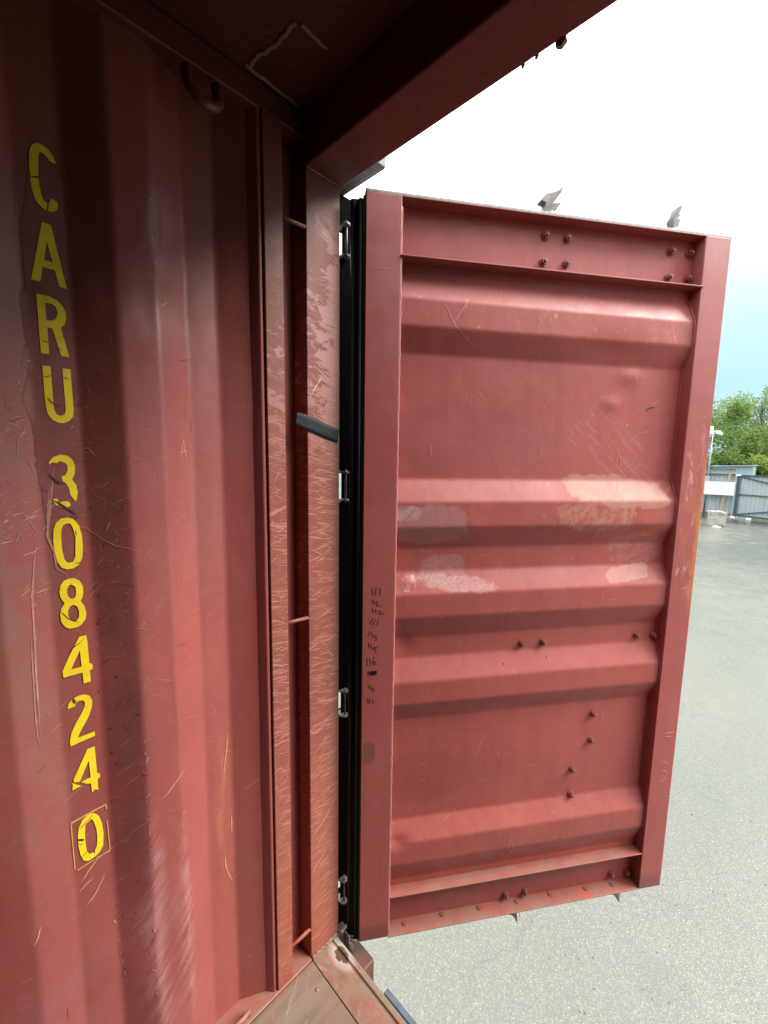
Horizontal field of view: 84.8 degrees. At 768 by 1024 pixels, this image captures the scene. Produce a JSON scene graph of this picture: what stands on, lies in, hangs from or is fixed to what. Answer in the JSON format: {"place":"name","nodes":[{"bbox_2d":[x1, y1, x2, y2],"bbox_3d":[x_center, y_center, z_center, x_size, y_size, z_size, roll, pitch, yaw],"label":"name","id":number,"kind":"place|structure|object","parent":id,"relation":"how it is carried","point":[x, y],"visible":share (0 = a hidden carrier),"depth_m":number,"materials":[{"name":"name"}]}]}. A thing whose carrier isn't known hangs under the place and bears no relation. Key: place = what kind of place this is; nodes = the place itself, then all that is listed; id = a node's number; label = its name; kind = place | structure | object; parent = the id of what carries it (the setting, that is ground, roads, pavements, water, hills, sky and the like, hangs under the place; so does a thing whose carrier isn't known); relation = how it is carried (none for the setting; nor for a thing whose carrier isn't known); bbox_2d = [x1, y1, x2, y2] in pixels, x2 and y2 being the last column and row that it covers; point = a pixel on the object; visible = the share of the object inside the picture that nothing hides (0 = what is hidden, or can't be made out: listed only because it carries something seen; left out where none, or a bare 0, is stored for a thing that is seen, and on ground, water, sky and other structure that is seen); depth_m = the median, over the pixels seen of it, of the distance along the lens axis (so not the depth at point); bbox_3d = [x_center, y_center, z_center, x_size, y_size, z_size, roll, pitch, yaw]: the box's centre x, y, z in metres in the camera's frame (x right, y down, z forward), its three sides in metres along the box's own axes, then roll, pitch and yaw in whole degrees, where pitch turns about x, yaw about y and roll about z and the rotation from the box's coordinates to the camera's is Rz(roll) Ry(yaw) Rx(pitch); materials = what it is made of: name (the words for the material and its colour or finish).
{"place":"outdoors","nodes":[
{"label":"outdoors","id":0,"kind":"place"},
{"bbox_2d":[338,473,767,1023],"bbox_3d":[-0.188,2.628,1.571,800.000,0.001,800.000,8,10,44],"label":"ground","id":1,"kind":"structure","parent":0,"point":[460,976],"depth_m":2.60,"materials":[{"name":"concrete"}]},
{"bbox_2d":[384,988,416,1023],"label":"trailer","id":2,"kind":"object","parent":1,"relation":"on","point":[399,1007],"visible":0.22,"depth_m":1.59,"materials":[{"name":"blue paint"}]},
{"bbox_2d":[0,0,732,1023],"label":"shipping container","id":3,"kind":"object","parent":2,"relation":"on","point":[468,594],"visible":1,"depth_m":1.11,"materials":[{"name":"red metal"}]},
{"bbox_2d":[295,413,338,442],"bbox_3d":[-0.177,-0.226,1.137,0.005,0.073,0.144,8,10,44],"label":"tape strip","id":4,"kind":"object","parent":3,"relation":"attached to","point":[314,425],"visible":1,"depth_m":1.13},
{"bbox_2d":[347,186,732,941],"bbox_3d":[0.473,0.287,1.384,1.185,2.541,0.113,0,7,-10],"label":"door","id":5,"kind":"structure","parent":3,"relation":"in","point":[532,391],"depth_m":1.33,"materials":[{"name":"red paint"}]},
{"bbox_2d":[425,623,766,1023],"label":"loose grit","id":6,"kind":"object","parent":1,"relation":"on","point":[655,940],"visible":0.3,"depth_m":2.41,"materials":[{"name":"grey gravel"}]},
{"bbox_2d":[706,452,713,467],"bbox_3d":[20.351,-2.201,27.980,3.552,3.717,3.503,8,10,44],"label":"bush","id":7,"kind":"object","parent":1,"relation":"on","point":[707,461],"depth_m":26.89,"materials":[{"name":"green plant"}]},
{"bbox_2d":[702,426,722,515],"bbox_3d":[17.134,-2.099,22.127,0.795,4.750,0.402,19,20,68],"label":"lamp post","id":8,"kind":"object","parent":1,"relation":"on","point":[712,434],"visible":0.63,"depth_m":22.18,"materials":[{"name":"grey metal"}]},
{"bbox_2d":[707,510,727,526],"bbox_3d":[15.245,0.272,19.268,0.687,0.701,0.625,5,8,30],"label":"concrete block","id":9,"kind":"object","parent":1,"relation":"on","point":[716,518],"depth_m":19.06,"materials":[{"name":"grey concrete"}]},
{"bbox_2d":[701,468,736,515],"bbox_3d":[16.582,-1.155,23.125,4.074,2.610,0.180,7,9,38],"label":"fence","id":10,"kind":"object","parent":1,"relation":"on","point":[713,502],"visible":0.13,"depth_m":22.22,"materials":[{"name":"grey metal"}]},
{"bbox_2d":[704,481,734,495],"bbox_3d":[17.522,-1.239,21.996,1.240,0.690,0.026,7,9,38],"label":"white board","id":11,"kind":"object","parent":10,"relation":"attached to","point":[718,488],"visible":1,"depth_m":21.98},
{"bbox_2d":[708,400,740,465],"bbox_3d":[21.144,-4.226,29.379,5.865,7.282,5.194,8,10,44],"label":"broadleaf tree","id":12,"kind":"object","parent":1,"relation":"on","point":[719,437],"visible":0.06,"depth_m":28.03,"materials":[{"name":"green plant"}]},
{"bbox_2d":[719,473,730,510],"bbox_3d":[17.786,-0.886,21.986,0.373,2.351,0.060,4,8,23],"label":"timber prop","id":13,"kind":"object","parent":1,"relation":"on","point":[723,498],"visible":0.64,"depth_m":22.01,"materials":[{"name":"yellow wood"}]},
{"bbox_2d":[707,447,753,467],"bbox_3d":[22.058,-2.260,27.424,2.989,3.995,3.313,0,7,-4],"label":"bush","id":14,"kind":"object","parent":1,"relation":"on","point":[729,458],"visible":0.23,"depth_m":26.75,"materials":[{"name":"green plant"}]},
{"bbox_2d":[711,390,766,452],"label":"broadleaf tree","id":15,"kind":"object","parent":1,"relation":"on","point":[743,395],"visible":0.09,"depth_m":35.19,"materials":[{"name":"green plant"}]},
{"bbox_2d":[711,396,767,461],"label":"broadleaf tree","id":16,"kind":"object","parent":1,"relation":"on","point":[733,415],"visible":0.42,"depth_m":29.43,"materials":[{"name":"green plant"}]},
{"bbox_2d":[719,425,767,463],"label":"broadleaf tree","id":17,"kind":"object","parent":1,"relation":"on","point":[754,441],"visible":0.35,"depth_m":27.23,"materials":[{"name":"green plant"}]},
{"bbox_2d":[740,388,767,435],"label":"broadleaf tree","id":18,"kind":"object","parent":1,"relation":"on","point":[762,408],"visible":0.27,"depth_m":31.16,"materials":[{"name":"green plant"}]},
{"bbox_2d":[741,385,767,450],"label":"broadleaf tree","id":19,"kind":"object","parent":1,"relation":"on","point":[759,412],"visible":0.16,"depth_m":34.80,"materials":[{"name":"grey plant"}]},
{"bbox_2d":[742,454,767,475],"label":"bush","id":20,"kind":"object","parent":1,"relation":"on","point":[755,460],"visible":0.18,"depth_m":25.81,"materials":[{"name":"green plant"}]},
{"bbox_2d":[748,420,767,468],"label":"broadleaf tree","id":21,"kind":"object","parent":1,"relation":"on","point":[764,424],"visible":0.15,"depth_m":30.46,"materials":[{"name":"green plant"}]},
{"bbox_2d":[758,459,767,475],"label":"bush","id":22,"kind":"object","parent":1,"relation":"on","point":[764,468],"visible":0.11,"depth_m":25.34,"materials":[{"name":"green plant"}]},
{"bbox_2d":[339,0,767,458],"label":"sky","id":23,"kind":"structure","parent":0,"point":[648,109],"materials":[{"name":"white"}]},
{"bbox_2d":[711,465,757,512],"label":"shed","id":24,"kind":"structure","parent":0,"point":[746,469],"depth_m":23.82,"materials":[{"name":"grey metal"}]},
{"bbox_2d":[726,519,746,524],"bbox_3d":[16.869,0.426,20.290,0.960,0.187,0.600,8,10,44],"label":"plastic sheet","id":25,"kind":"object","parent":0,"point":[734,521],"visible":0.81,"depth_m":20.11,"materials":[{"name":"grey plastic"}]},
{"bbox_2d":[730,474,767,520],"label":"gate","id":26,"kind":"structure","parent":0,"point":[751,498],"depth_m":21.10,"materials":[{"name":"grey metal"}]}
]}

